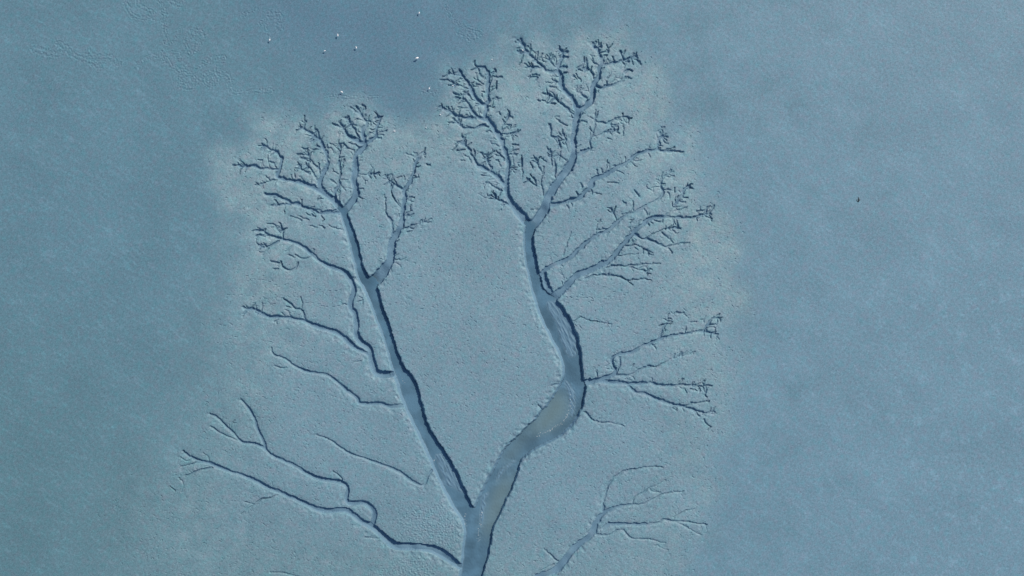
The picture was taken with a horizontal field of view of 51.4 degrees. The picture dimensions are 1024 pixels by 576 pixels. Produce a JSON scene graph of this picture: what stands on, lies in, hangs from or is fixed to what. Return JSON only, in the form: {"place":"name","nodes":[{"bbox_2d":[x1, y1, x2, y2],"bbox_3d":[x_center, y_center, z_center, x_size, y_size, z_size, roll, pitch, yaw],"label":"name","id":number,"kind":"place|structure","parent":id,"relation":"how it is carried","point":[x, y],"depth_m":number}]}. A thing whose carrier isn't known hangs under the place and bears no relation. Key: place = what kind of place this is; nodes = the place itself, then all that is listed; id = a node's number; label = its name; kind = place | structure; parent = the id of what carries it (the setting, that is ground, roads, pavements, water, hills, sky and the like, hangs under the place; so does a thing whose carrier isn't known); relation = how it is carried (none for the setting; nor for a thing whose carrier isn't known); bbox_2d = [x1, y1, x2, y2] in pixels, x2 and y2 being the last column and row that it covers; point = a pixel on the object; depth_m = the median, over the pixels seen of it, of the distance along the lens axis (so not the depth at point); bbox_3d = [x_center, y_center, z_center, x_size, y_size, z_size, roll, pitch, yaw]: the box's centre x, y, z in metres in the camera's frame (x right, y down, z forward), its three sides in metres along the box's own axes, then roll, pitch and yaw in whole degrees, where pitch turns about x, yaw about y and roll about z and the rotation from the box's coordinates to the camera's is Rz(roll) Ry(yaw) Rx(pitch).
{"place":"outdoors","nodes":[
{"label":"outdoors","id":0,"kind":"place"},
{"bbox_2d":[169,450,462,572],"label":"tidal creek","id":1,"kind":"structure","parent":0,"point":[408,548],"depth_m":170.28},
{"bbox_2d":[270,434,432,575],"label":"tidal creek","id":2,"kind":"structure","parent":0,"point":[390,468],"depth_m":170.16},
{"bbox_2d":[338,206,584,575],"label":"creek water","id":3,"kind":"structure","parent":0,"point":[550,422],"depth_m":170.69},
{"bbox_2d":[0,0,1023,575],"bbox_3d":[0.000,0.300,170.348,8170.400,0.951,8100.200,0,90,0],"label":"mudflat","id":4,"kind":"structure","parent":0,"point":[858,366],"depth_m":170.00},
{"bbox_2d":[230,115,347,208],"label":"tidal creek","id":5,"kind":"structure","parent":4,"relation":"in","point":[322,167],"depth_m":170.21},
{"bbox_2d":[205,398,378,524],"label":"tidal creek","id":6,"kind":"structure","parent":4,"relation":"in","point":[372,517],"depth_m":170.23},
{"bbox_2d":[263,192,345,230],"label":"tidal creek","id":7,"kind":"structure","parent":4,"relation":"in","point":[301,206],"depth_m":170.19},
{"bbox_2d":[241,296,369,362],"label":"tidal creek","id":8,"kind":"structure","parent":4,"relation":"in","point":[325,330],"depth_m":170.23},
{"bbox_2d":[251,222,394,381],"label":"tidal creek","id":9,"kind":"structure","parent":4,"relation":"in","point":[373,369],"depth_m":170.25},
{"bbox_2d":[269,347,404,411],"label":"tidal creek","id":10,"kind":"structure","parent":4,"relation":"in","point":[308,373],"depth_m":170.20},
{"bbox_2d":[331,103,387,216],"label":"tidal creek","id":11,"kind":"structure","parent":4,"relation":"in","point":[361,141],"depth_m":170.22},
{"bbox_2d":[368,147,431,288],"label":"tidal creek","id":12,"kind":"structure","parent":4,"relation":"in","point":[382,271],"depth_m":170.23},
{"bbox_2d":[336,213,492,575],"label":"tidal creek","id":13,"kind":"structure","parent":4,"relation":"in","point":[451,474],"depth_m":170.32},
{"bbox_2d":[435,60,532,226],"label":"tidal creek","id":14,"kind":"structure","parent":4,"relation":"in","point":[516,210],"depth_m":170.21},
{"bbox_2d":[471,227,586,536],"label":"tidal creek","id":15,"kind":"structure","parent":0,"point":[556,309],"depth_m":170.41},
{"bbox_2d":[541,272,551,294],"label":"tidal creek","id":16,"kind":"structure","parent":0,"point":[545,280],"depth_m":170.52},
{"bbox_2d":[514,37,641,234],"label":"tidal creek","id":17,"kind":"structure","parent":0,"point":[574,152],"depth_m":170.21},
{"bbox_2d":[538,169,674,277],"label":"tidal creek","id":18,"kind":"structure","parent":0,"point":[564,261],"depth_m":170.16},
{"bbox_2d":[549,126,683,209],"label":"tidal creek","id":19,"kind":"structure","parent":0,"point":[592,183],"depth_m":170.19},
{"bbox_2d":[531,466,706,575],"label":"tidal creek","id":20,"kind":"structure","parent":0,"point":[561,565],"depth_m":170.16},
{"bbox_2d":[537,311,722,430],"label":"tidal creek","id":21,"kind":"structure","parent":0,"point":[607,379],"depth_m":170.18},
{"bbox_2d":[550,183,713,301],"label":"tidal creek","id":22,"kind":"structure","parent":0,"point":[570,282],"depth_m":170.19}
]}

